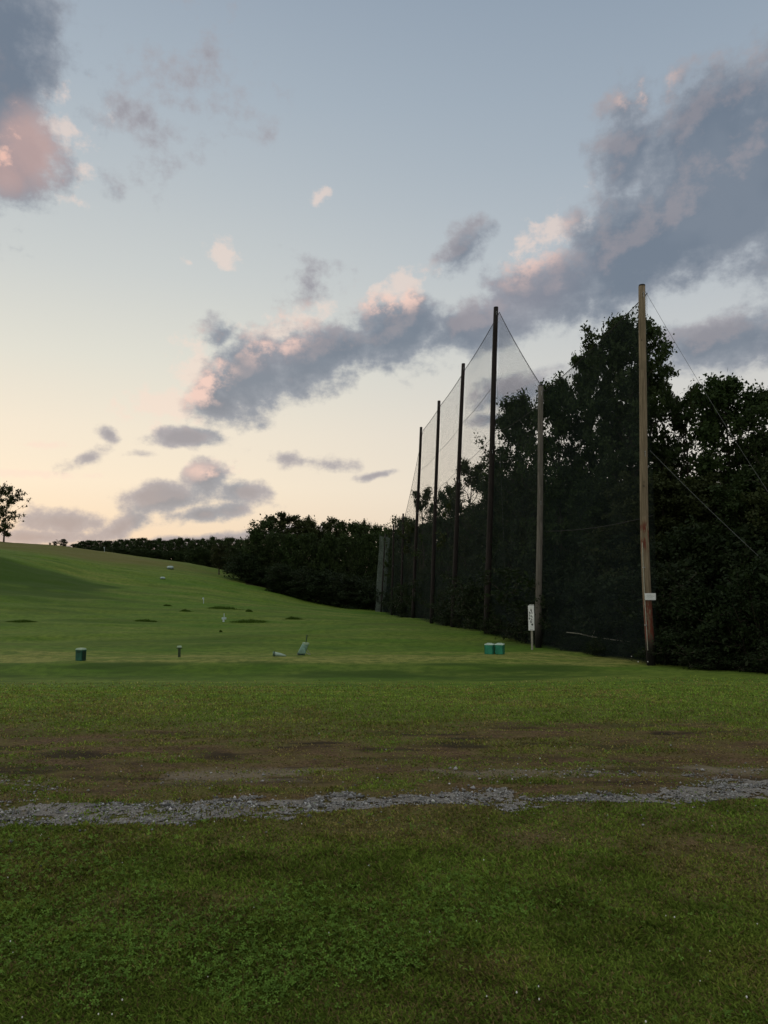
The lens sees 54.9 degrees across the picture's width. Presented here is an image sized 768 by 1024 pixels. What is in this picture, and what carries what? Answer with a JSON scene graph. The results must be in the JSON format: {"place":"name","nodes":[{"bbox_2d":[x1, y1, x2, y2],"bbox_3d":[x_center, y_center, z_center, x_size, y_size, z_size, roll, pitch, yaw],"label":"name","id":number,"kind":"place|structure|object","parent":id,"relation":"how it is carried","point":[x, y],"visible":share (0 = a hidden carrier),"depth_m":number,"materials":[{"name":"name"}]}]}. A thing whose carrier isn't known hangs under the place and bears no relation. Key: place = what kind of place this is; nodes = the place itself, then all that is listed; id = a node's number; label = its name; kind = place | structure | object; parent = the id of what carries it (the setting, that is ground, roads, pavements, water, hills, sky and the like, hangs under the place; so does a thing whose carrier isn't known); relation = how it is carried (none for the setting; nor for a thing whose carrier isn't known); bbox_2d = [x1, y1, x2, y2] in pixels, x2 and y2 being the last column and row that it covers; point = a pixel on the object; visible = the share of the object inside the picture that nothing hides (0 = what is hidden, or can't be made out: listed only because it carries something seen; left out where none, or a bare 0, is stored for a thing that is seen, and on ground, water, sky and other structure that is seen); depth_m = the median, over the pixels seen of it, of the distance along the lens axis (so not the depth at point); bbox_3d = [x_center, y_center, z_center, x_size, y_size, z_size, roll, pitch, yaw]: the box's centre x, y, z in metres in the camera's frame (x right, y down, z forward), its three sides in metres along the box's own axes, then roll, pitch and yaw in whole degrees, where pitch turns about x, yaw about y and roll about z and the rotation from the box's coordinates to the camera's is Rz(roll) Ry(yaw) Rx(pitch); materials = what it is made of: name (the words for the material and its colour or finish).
{"place":"outdoors","nodes":[
{"label":"outdoors","id":0,"kind":"place"},
{"bbox_2d":[0,541,767,1023],"bbox_3d":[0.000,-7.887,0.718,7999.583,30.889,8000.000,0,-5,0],"label":"ground","id":1,"kind":"structure","parent":0,"point":[94,603],"depth_m":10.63,"materials":[{"name":"green plant"}]},
{"bbox_2d":[0,481,30,541],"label":"broadleaf tree","id":2,"kind":"object","parent":1,"relation":"on","point":[9,500],"visible":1,"depth_m":168.30,"materials":[{"name":"green plant"}]},
{"bbox_2d":[75,648,86,660],"bbox_3d":[-12.123,5.699,29.602,0.352,0.505,0.283,-2,-6,24],"label":"litter bin","id":3,"kind":"object","parent":1,"relation":"on","point":[80,654],"visible":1,"depth_m":29.50,"materials":[{"name":"green paint"}]},
{"bbox_2d":[169,537,187,561],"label":"broadleaf tree","id":4,"kind":"object","parent":1,"relation":"on","point":[180,544],"visible":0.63,"depth_m":206.10,"materials":[{"name":"green plant"}]},
{"bbox_2d":[183,549,202,563],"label":"broadleaf tree","id":5,"kind":"object","parent":1,"relation":"on","point":[191,553],"visible":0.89,"depth_m":177.55,"materials":[{"name":"green plant"}]},
{"bbox_2d":[189,546,210,565],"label":"broadleaf tree","id":6,"kind":"object","parent":1,"relation":"on","point":[198,549],"visible":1,"depth_m":177.12,"materials":[{"name":"green plant"}]},
{"bbox_2d":[208,543,232,574],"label":"broadleaf tree","id":7,"kind":"object","parent":1,"relation":"on","point":[219,549],"visible":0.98,"depth_m":151.46,"materials":[{"name":"green plant"}]},
{"bbox_2d":[217,552,268,581],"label":"shrub","id":8,"kind":"object","parent":1,"relation":"on","point":[237,567],"visible":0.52,"depth_m":144.27,"materials":[{"name":"green plant"}]},
{"bbox_2d":[222,553,270,583],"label":"shrub","id":9,"kind":"object","parent":1,"relation":"on","point":[246,578],"visible":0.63,"depth_m":143.35,"materials":[{"name":"green plant"}]},
{"bbox_2d":[237,527,268,573],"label":"broadleaf tree","id":10,"kind":"object","parent":1,"relation":"on","point":[258,535],"visible":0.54,"depth_m":147.12,"materials":[{"name":"green plant"}]},
{"bbox_2d":[242,518,280,563],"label":"broadleaf tree","id":11,"kind":"object","parent":1,"relation":"on","point":[266,524],"visible":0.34,"depth_m":148.72,"materials":[{"name":"green plant"}]},
{"bbox_2d":[252,531,290,566],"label":"broadleaf tree","id":12,"kind":"object","parent":1,"relation":"on","point":[271,546],"visible":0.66,"depth_m":144.92,"materials":[{"name":"green plant"}]},
{"bbox_2d":[263,569,298,594],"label":"shrub","id":13,"kind":"object","parent":1,"relation":"on","point":[280,582],"visible":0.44,"depth_m":134.04,"materials":[{"name":"green plant"}]},
{"bbox_2d":[260,511,306,570],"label":"broadleaf tree","id":14,"kind":"object","parent":1,"relation":"on","point":[283,522],"visible":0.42,"depth_m":155.06,"materials":[{"name":"green plant"}]},
{"bbox_2d":[259,562,308,593],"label":"shrub","id":15,"kind":"object","parent":1,"relation":"on","point":[277,568],"visible":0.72,"depth_m":133.71,"materials":[{"name":"green plant"}]},
{"bbox_2d":[278,532,308,570],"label":"broadleaf tree","id":16,"kind":"object","parent":1,"relation":"on","point":[291,540],"visible":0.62,"depth_m":144.31,"materials":[{"name":"green plant"}]},
{"bbox_2d":[272,568,326,600],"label":"shrub","id":17,"kind":"object","parent":1,"relation":"on","point":[307,573],"visible":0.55,"depth_m":131.56,"materials":[{"name":"green plant"}]},
{"bbox_2d":[291,529,326,571],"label":"broadleaf tree","id":18,"kind":"object","parent":1,"relation":"on","point":[308,543],"visible":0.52,"depth_m":142.89,"materials":[{"name":"green plant"}]},
{"bbox_2d":[294,515,325,568],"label":"broadleaf tree","id":19,"kind":"object","parent":1,"relation":"on","point":[309,525],"visible":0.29,"depth_m":157.53,"materials":[{"name":"green plant"}]},
{"bbox_2d":[290,569,343,603],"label":"shrub","id":20,"kind":"object","parent":1,"relation":"on","point":[324,573],"visible":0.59,"depth_m":130.20,"materials":[{"name":"green plant"}]},
{"bbox_2d":[307,528,347,600],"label":"broadleaf tree","id":21,"kind":"object","parent":1,"relation":"on","point":[329,541],"visible":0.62,"depth_m":142.00,"materials":[{"name":"green plant"}]},
{"bbox_2d":[306,516,349,569],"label":"broadleaf tree","id":22,"kind":"object","parent":1,"relation":"on","point":[328,526],"visible":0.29,"depth_m":159.29,"materials":[{"name":"green plant"}]},
{"bbox_2d":[313,572,372,605],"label":"shrub","id":23,"kind":"object","parent":1,"relation":"on","point":[336,577],"visible":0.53,"depth_m":128.65,"materials":[{"name":"green plant"}]},
{"bbox_2d":[323,575,372,607],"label":"shrub","id":24,"kind":"object","parent":1,"relation":"on","point":[346,588],"visible":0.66,"depth_m":126.83,"materials":[{"name":"green plant"}]},
{"bbox_2d":[331,533,365,581],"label":"broadleaf tree","id":25,"kind":"object","parent":1,"relation":"on","point":[352,551],"visible":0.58,"depth_m":141.03,"materials":[{"name":"green plant"}]},
{"bbox_2d":[330,520,368,576],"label":"broadleaf tree","id":26,"kind":"object","parent":1,"relation":"on","point":[354,527],"visible":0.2,"depth_m":156.86,"materials":[{"name":"green plant"}]},
{"bbox_2d":[344,579,383,609],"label":"shrub","id":27,"kind":"object","parent":1,"relation":"on","point":[366,585],"visible":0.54,"depth_m":124.87,"materials":[{"name":"green plant"}]},
{"bbox_2d":[348,529,381,581],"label":"broadleaf tree","id":28,"kind":"object","parent":1,"relation":"on","point":[365,545],"visible":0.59,"depth_m":139.95,"materials":[{"name":"green plant"}]},
{"bbox_2d":[367,521,387,574],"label":"broadleaf tree","id":29,"kind":"object","parent":1,"relation":"on","point":[377,530],"visible":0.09,"depth_m":157.83,"materials":[{"name":"green plant"}]},
{"bbox_2d":[375,534,389,611],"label":"range net","id":30,"kind":"object","parent":1,"relation":"on","point":[378,569],"visible":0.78,"depth_m":118.99,"materials":[{"name":"black fabric"}]},
{"bbox_2d":[366,532,398,581],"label":"broadleaf tree","id":31,"kind":"object","parent":1,"relation":"on","point":[375,550],"visible":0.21,"depth_m":138.57,"materials":[{"name":"green plant"}]},
{"bbox_2d":[0,733,767,865],"bbox_3d":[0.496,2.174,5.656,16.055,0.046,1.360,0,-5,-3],"label":"gravel path","id":32,"kind":"structure","parent":1,"relation":"on","point":[43,808],"depth_m":5.48,"materials":[{"name":"grey gravel"}]},
{"bbox_2d":[0,706,767,1023],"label":"clover","id":33,"kind":"object","parent":1,"relation":"on","point":[222,957],"depth_m":3.43,"materials":[{"name":"green plant"}]},
{"bbox_2d":[370,526,399,578],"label":"broadleaf tree","id":34,"kind":"object","parent":1,"relation":"on","point":[387,529],"visible":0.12,"depth_m":138.95,"materials":[{"name":"green plant"}]},
{"bbox_2d":[391,524,393,614],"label":"net pole","id":35,"kind":"object","parent":1,"relation":"on","point":[392,565],"visible":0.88,"depth_m":105.64,"materials":[{"name":"black wood"}]},
{"bbox_2d":[393,520,404,615],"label":"range net","id":36,"kind":"object","parent":1,"relation":"on","point":[399,563],"visible":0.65,"depth_m":102.07,"materials":[{"name":"black fabric"}]},
{"bbox_2d":[390,582,410,617],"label":"shrub","id":37,"kind":"object","parent":1,"relation":"on","point":[404,606],"visible":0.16,"depth_m":90.55,"materials":[{"name":"green plant"}]},
{"bbox_2d":[382,514,419,595],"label":"broadleaf tree","id":38,"kind":"object","parent":1,"relation":"on","point":[395,547],"visible":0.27,"depth_m":111.38,"materials":[{"name":"green plant"}]},
{"bbox_2d":[400,513,403,616],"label":"net pole","id":39,"kind":"object","parent":1,"relation":"on","point":[402,556],"visible":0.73,"depth_m":93.75,"materials":[{"name":"black wood"}]},
{"bbox_2d":[393,580,424,617],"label":"shrub","id":40,"kind":"object","parent":1,"relation":"on","point":[402,589],"visible":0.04,"depth_m":86.34,"materials":[{"name":"green plant"}]},
{"bbox_2d":[403,432,422,616],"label":"range net","id":41,"kind":"object","parent":1,"relation":"on","point":[414,478],"visible":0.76,"depth_m":89.49,"materials":[{"name":"black fabric"}]},
{"bbox_2d":[402,583,429,617],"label":"shrub","id":42,"kind":"object","parent":1,"relation":"on","point":[416,598],"visible":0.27,"depth_m":82.54,"materials":[{"name":"green plant"}]},
{"bbox_2d":[411,427,421,617],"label":"net pole","id":43,"kind":"object","parent":1,"relation":"on","point":[416,520],"visible":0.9,"depth_m":82.41,"materials":[{"name":"black wood"}]},
{"bbox_2d":[403,521,431,583],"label":"broadleaf tree","id":44,"kind":"object","parent":1,"relation":"on","point":[408,566],"visible":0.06,"depth_m":101.58,"materials":[{"name":"green plant"}]},
{"bbox_2d":[395,485,442,579],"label":"broadleaf tree","id":45,"kind":"object","parent":1,"relation":"on","point":[409,527],"visible":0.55,"depth_m":89.79,"materials":[{"name":"green plant"}]},
{"bbox_2d":[415,405,440,622],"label":"range net","id":46,"kind":"object","parent":1,"relation":"on","point":[421,521],"visible":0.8,"depth_m":78.54,"materials":[{"name":"black fabric"}]},
{"bbox_2d":[422,590,447,622],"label":"shrub","id":47,"kind":"object","parent":1,"relation":"on","point":[437,599],"visible":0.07,"depth_m":67.85,"materials":[{"name":"green plant"}]},
{"bbox_2d":[430,400,440,623],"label":"net pole","id":48,"kind":"object","parent":1,"relation":"on","point":[435,515],"visible":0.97,"depth_m":71.14,"materials":[{"name":"black wood"}]},
{"bbox_2d":[411,482,468,590],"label":"broadleaf tree","id":49,"kind":"object","parent":1,"relation":"on","point":[441,503],"visible":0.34,"depth_m":79.79,"materials":[{"name":"green plant"}]},
{"bbox_2d":[430,585,466,623],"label":"shrub","id":50,"kind":"object","parent":1,"relation":"on","point":[444,613],"visible":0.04,"depth_m":60.06,"materials":[{"name":"green plant"}]},
{"bbox_2d":[434,368,465,625],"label":"range net","id":51,"kind":"object","parent":1,"relation":"on","point":[451,552],"visible":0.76,"depth_m":67.17,"materials":[{"name":"black fabric"}]},
{"bbox_2d":[450,363,464,626],"bbox_3d":[5.971,-1.271,59.862,1.416,21.968,0.475,0,-5,0],"label":"net pole","id":52,"kind":"object","parent":1,"relation":"on","point":[456,531],"visible":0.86,"depth_m":59.77,"materials":[{"name":"black wood"}]},
{"bbox_2d":[435,457,488,574],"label":"broadleaf tree","id":53,"kind":"object","parent":1,"relation":"on","point":[450,504],"visible":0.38,"depth_m":66.48,"materials":[{"name":"green plant"}]},
{"bbox_2d":[446,574,483,625],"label":"shrub","id":54,"kind":"object","parent":1,"relation":"on","point":[468,599],"visible":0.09,"depth_m":53.93,"materials":[{"name":"green plant"}]},
{"bbox_2d":[440,567,491,618],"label":"shrub","id":55,"kind":"object","parent":1,"relation":"on","point":[450,585],"visible":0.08,"depth_m":57.58,"materials":[{"name":"green plant"}]},
{"bbox_2d":[457,611,482,629],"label":"bush","id":56,"kind":"object","parent":1,"relation":"on","point":[471,618],"visible":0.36,"depth_m":50.35,"materials":[{"name":"green plant"}]},
{"bbox_2d":[456,313,498,629],"bbox_3d":[6.777,-2.107,54.171,1.084,21.553,11.646,1,-5,-6],"label":"range net","id":57,"kind":"object","parent":1,"relation":"on","point":[488,423],"visible":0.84,"depth_m":55.24,"materials":[{"name":"black fabric"}]},
{"bbox_2d":[448,569,510,624],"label":"shrub","id":58,"kind":"object","parent":1,"relation":"on","point":[475,592],"visible":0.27,"depth_m":50.89,"materials":[{"name":"green plant"}]},
{"bbox_2d":[457,469,513,582],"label":"broadleaf tree","id":59,"kind":"object","parent":1,"relation":"on","point":[478,485],"visible":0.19,"depth_m":61.72,"materials":[{"name":"green plant"}]},
{"bbox_2d":[484,643,494,653],"bbox_3d":[4.820,6.239,33.822,0.400,0.494,0.400,-2,-6,20],"label":"ball basket","id":60,"kind":"object","parent":1,"relation":"on","point":[489,648],"visible":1,"depth_m":33.66,"materials":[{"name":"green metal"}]},
{"bbox_2d":[484,306,497,632],"bbox_3d":[7.009,-2.713,48.445,1.272,22.051,0.500,0,-5,0],"label":"net pole","id":61,"kind":"object","parent":1,"relation":"on","point":[491,461],"visible":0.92,"depth_m":48.33,"materials":[{"name":"black wood"}]},
{"bbox_2d":[461,536,534,629],"bbox_3d":[10.230,4.872,51.683,9.733,7.797,10.143,1,-5,-12],"label":"shrub","id":62,"kind":"object","parent":1,"relation":"on","point":[505,562],"visible":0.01,"depth_m":51.73,"materials":[{"name":"green plant"}]},
{"bbox_2d":[475,579,528,630],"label":"shrub","id":63,"kind":"object","parent":1,"relation":"on","point":[494,602],"visible":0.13,"depth_m":47.30,"materials":[{"name":"green plant"}]},
{"bbox_2d":[496,622,526,640],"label":"bush","id":64,"kind":"object","parent":1,"relation":"on","point":[511,630],"visible":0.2,"depth_m":42.45,"materials":[{"name":"green plant"}]},
{"bbox_2d":[473,387,551,586],"bbox_3d":[9.638,-0.058,52.424,7.010,17.480,7.474,1,-5,-8],"label":"broadleaf tree","id":65,"kind":"object","parent":1,"relation":"on","point":[504,456],"visible":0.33,"depth_m":51.63,"materials":[{"name":"green plant"}]},
{"bbox_2d":[467,560,565,625],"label":"shrub","id":66,"kind":"object","parent":1,"relation":"on","point":[512,592],"visible":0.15,"depth_m":44.36,"materials":[{"name":"green plant"}]},
{"bbox_2d":[490,312,544,644],"bbox_3d":[7.929,-3.176,43.750,0.918,21.304,9.662,1,-5,-8],"label":"range net","id":67,"kind":"object","parent":1,"relation":"on","point":[511,379],"visible":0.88,"depth_m":44.51,"materials":[{"name":"black fabric"}]},
{"bbox_2d":[481,534,574,625],"bbox_3d":[10.864,4.572,46.632,8.917,7.621,8.787,-3,-6,31],"label":"shrub","id":68,"kind":"object","parent":1,"relation":"on","point":[515,546],"visible":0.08,"depth_m":47.04,"materials":[{"name":"green plant"}]},
{"bbox_2d":[505,489,551,605],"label":"broadleaf tree","id":69,"kind":"object","parent":1,"relation":"on","point":[528,516],"visible":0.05,"depth_m":49.61,"materials":[{"name":"green plant"}]},
{"bbox_2d":[510,616,549,642],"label":"bush","id":70,"kind":"object","parent":1,"relation":"on","point":[521,637],"visible":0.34,"depth_m":40.69,"materials":[{"name":"green plant"}]},
{"bbox_2d":[528,605,533,649],"bbox_3d":[7.374,5.866,37.032,0.291,2.440,0.107,0,-5,0],"label":"signboard","id":71,"kind":"object","parent":1,"relation":"on","point":[531,617],"visible":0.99,"depth_m":37.02},
{"bbox_2d":[535,384,542,647],"bbox_3d":[8.108,0.365,38.626,0.700,14.273,0.425,0,-5,0],"label":"net pole","id":72,"kind":"object","parent":1,"relation":"on","point":[538,630],"visible":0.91,"depth_m":38.48,"materials":[{"name":"brown wood"}]},
{"bbox_2d":[523,617,565,645],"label":"bush","id":73,"kind":"object","parent":1,"relation":"on","point":[528,632],"visible":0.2,"depth_m":39.31,"materials":[{"name":"green plant"}]},
{"bbox_2d":[508,371,601,567],"bbox_3d":[11.175,-0.338,46.370,6.423,17.039,6.847,-2,-6,19],"label":"broadleaf tree","id":74,"kind":"object","parent":1,"relation":"on","point":[562,428],"visible":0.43,"depth_m":45.68,"materials":[{"name":"green plant"}]},
{"bbox_2d":[494,562,617,637],"bbox_3d":[10.248,5.159,41.453,7.257,5.016,7.562,5,-7,-44],"label":"shrub","id":75,"kind":"object","parent":1,"relation":"on","point":[521,604],"visible":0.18,"depth_m":40.94,"materials":[{"name":"green plant"}]},
{"bbox_2d":[522,573,622,644],"bbox_3d":[9.957,5.198,38.344,6.009,4.281,6.098,-2,-6,21],"label":"shrub","id":76,"kind":"object","parent":1,"relation":"on","point":[542,604],"visible":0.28,"depth_m":37.86,"materials":[{"name":"green plant"}]},
{"bbox_2d":[544,474,616,575],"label":"broadleaf tree","id":77,"kind":"object","parent":1,"relation":"on","point":[579,514],"visible":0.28,"depth_m":42.55,"materials":[{"name":"green plant"}]},
{"bbox_2d":[545,341,616,566],"bbox_3d":[13.775,-1.413,47.368,6.937,19.424,6.280,5,-7,-43],"label":"broadleaf tree","id":78,"kind":"object","parent":1,"relation":"on","point":[575,359],"visible":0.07,"depth_m":47.22,"materials":[{"name":"green plant"}]},
{"bbox_2d":[506,512,669,643],"bbox_3d":[13.172,3.770,38.965,10.608,7.854,10.454,-5,-7,41],"label":"shrub","id":79,"kind":"object","parent":1,"relation":"on","point":[531,584],"visible":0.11,"depth_m":38.16,"materials":[{"name":"green plant"}]},
{"bbox_2d":[575,636,621,655],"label":"bush","id":80,"kind":"object","parent":1,"relation":"on","point":[602,645],"visible":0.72,"depth_m":33.61,"materials":[{"name":"green plant"}]},
{"bbox_2d":[542,293,656,663],"bbox_3d":[9.730,-1.099,34.537,0.412,15.445,8.976,2,-5,-18],"label":"range net","id":81,"kind":"object","parent":1,"relation":"on","point":[599,342],"visible":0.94,"depth_m":34.12,"materials":[{"name":"black fabric"}]},
{"bbox_2d":[577,471,675,639],"bbox_3d":[12.707,2.441,37.175,5.552,9.429,5.029,0,-5,3],"label":"broadleaf tree","id":82,"kind":"object","parent":1,"relation":"on","point":[634,525],"visible":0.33,"depth_m":37.18,"materials":[{"name":"green plant"}]},
{"bbox_2d":[562,307,693,573],"bbox_3d":[14.330,-2.149,43.331,7.360,20.027,7.234,5,-7,-42],"label":"broadleaf tree","id":83,"kind":"object","parent":1,"relation":"on","point":[656,384],"visible":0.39,"depth_m":42.87,"materials":[{"name":"green plant"}]},
{"bbox_2d":[638,284,655,665],"bbox_3d":[10.679,-1.443,30.254,0.526,16.204,0.440,0,-5,0],"label":"net pole","id":84,"kind":"object","parent":1,"relation":"on","point":[648,596],"visible":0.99,"depth_m":30.09,"materials":[{"name":"brown wood"}]},
{"bbox_2d":[615,462,689,601],"bbox_3d":[14.682,2.377,38.144,6.486,9.677,7.160,0,-5,2],"label":"broadleaf tree","id":85,"kind":"object","parent":1,"relation":"on","point":[665,483],"visible":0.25,"depth_m":37.52,"materials":[{"name":"green plant"}]},
{"bbox_2d":[585,556,738,656],"bbox_3d":[12.655,4.372,32.532,7.699,4.800,7.813,-2,-6,20],"label":"shrub","id":86,"kind":"object","parent":1,"relation":"on","point":[667,577],"visible":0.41,"depth_m":31.99,"materials":[{"name":"green plant"}]},
{"bbox_2d":[591,515,746,645],"bbox_3d":[14.339,3.583,34.114,8.577,6.953,8.231,3,-6,-34],"label":"shrub","id":87,"kind":"object","parent":1,"relation":"on","point":[665,546],"visible":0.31,"depth_m":33.60,"materials":[{"name":"green plant"}]},
{"bbox_2d":[648,379,698,518],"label":"broadleaf tree","id":88,"kind":"object","parent":1,"relation":"on","point":[666,382],"visible":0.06,"depth_m":46.24,"materials":[{"name":"green plant"}]},
{"bbox_2d":[649,380,720,520],"bbox_3d":[17.920,0.068,44.130,5.308,15.661,4.958,0,-5,-4],"label":"broadleaf tree","id":89,"kind":"object","parent":1,"relation":"on","point":[680,427],"visible":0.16,"depth_m":44.09,"materials":[{"name":"green plant"}]},
{"bbox_2d":[631,469,743,613],"bbox_3d":[15.660,2.387,36.283,6.783,8.992,6.145,-2,-5,17],"label":"broadleaf tree","id":90,"kind":"object","parent":1,"relation":"on","point":[696,499],"visible":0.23,"depth_m":35.88,"materials":[{"name":"green plant"}]},
{"bbox_2d":[630,581,759,662],"bbox_3d":[12.714,4.593,30.104,5.244,3.655,5.032,5,-7,-43],"label":"shrub","id":91,"kind":"object","parent":1,"relation":"on","point":[701,599],"visible":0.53,"depth_m":29.30,"materials":[{"name":"green plant"}]},
{"bbox_2d":[659,552,767,671],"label":"shrub","id":92,"kind":"object","parent":1,"relation":"on","point":[751,575],"visible":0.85,"depth_m":27.48,"materials":[{"name":"green plant"}]},
{"bbox_2d":[669,510,767,659],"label":"shrub","id":93,"kind":"object","parent":1,"relation":"on","point":[747,539],"visible":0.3,"depth_m":30.79,"materials":[{"name":"green plant"}]},
{"bbox_2d":[670,369,767,645],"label":"broadleaf tree","id":94,"kind":"object","parent":1,"relation":"on","point":[723,394],"visible":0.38,"depth_m":38.77,"materials":[{"name":"green plant"}]},
{"bbox_2d":[670,464,767,650],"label":"broadleaf tree","id":95,"kind":"object","parent":1,"relation":"on","point":[737,505],"visible":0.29,"depth_m":33.01,"materials":[{"name":"green plant"}]},
{"bbox_2d":[712,382,767,516],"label":"broadleaf tree","id":96,"kind":"object","parent":1,"relation":"on","point":[762,442],"visible":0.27,"depth_m":37.24,"materials":[{"name":"green plant"}]},
{"bbox_2d":[715,540,767,653],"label":"shrub","id":97,"kind":"object","parent":1,"relation":"on","point":[760,574],"visible":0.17,"depth_m":27.64,"materials":[{"name":"green plant"}]},
{"bbox_2d":[730,450,767,569],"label":"broadleaf tree","id":98,"kind":"object","parent":1,"relation":"on","point":[762,500],"visible":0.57,"depth_m":30.75,"materials":[{"name":"green plant"}]},
{"bbox_2d":[0,0,767,548],"label":"sky","id":99,"kind":"structure","parent":0,"point":[250,250],"materials":[{"name":"blue"}]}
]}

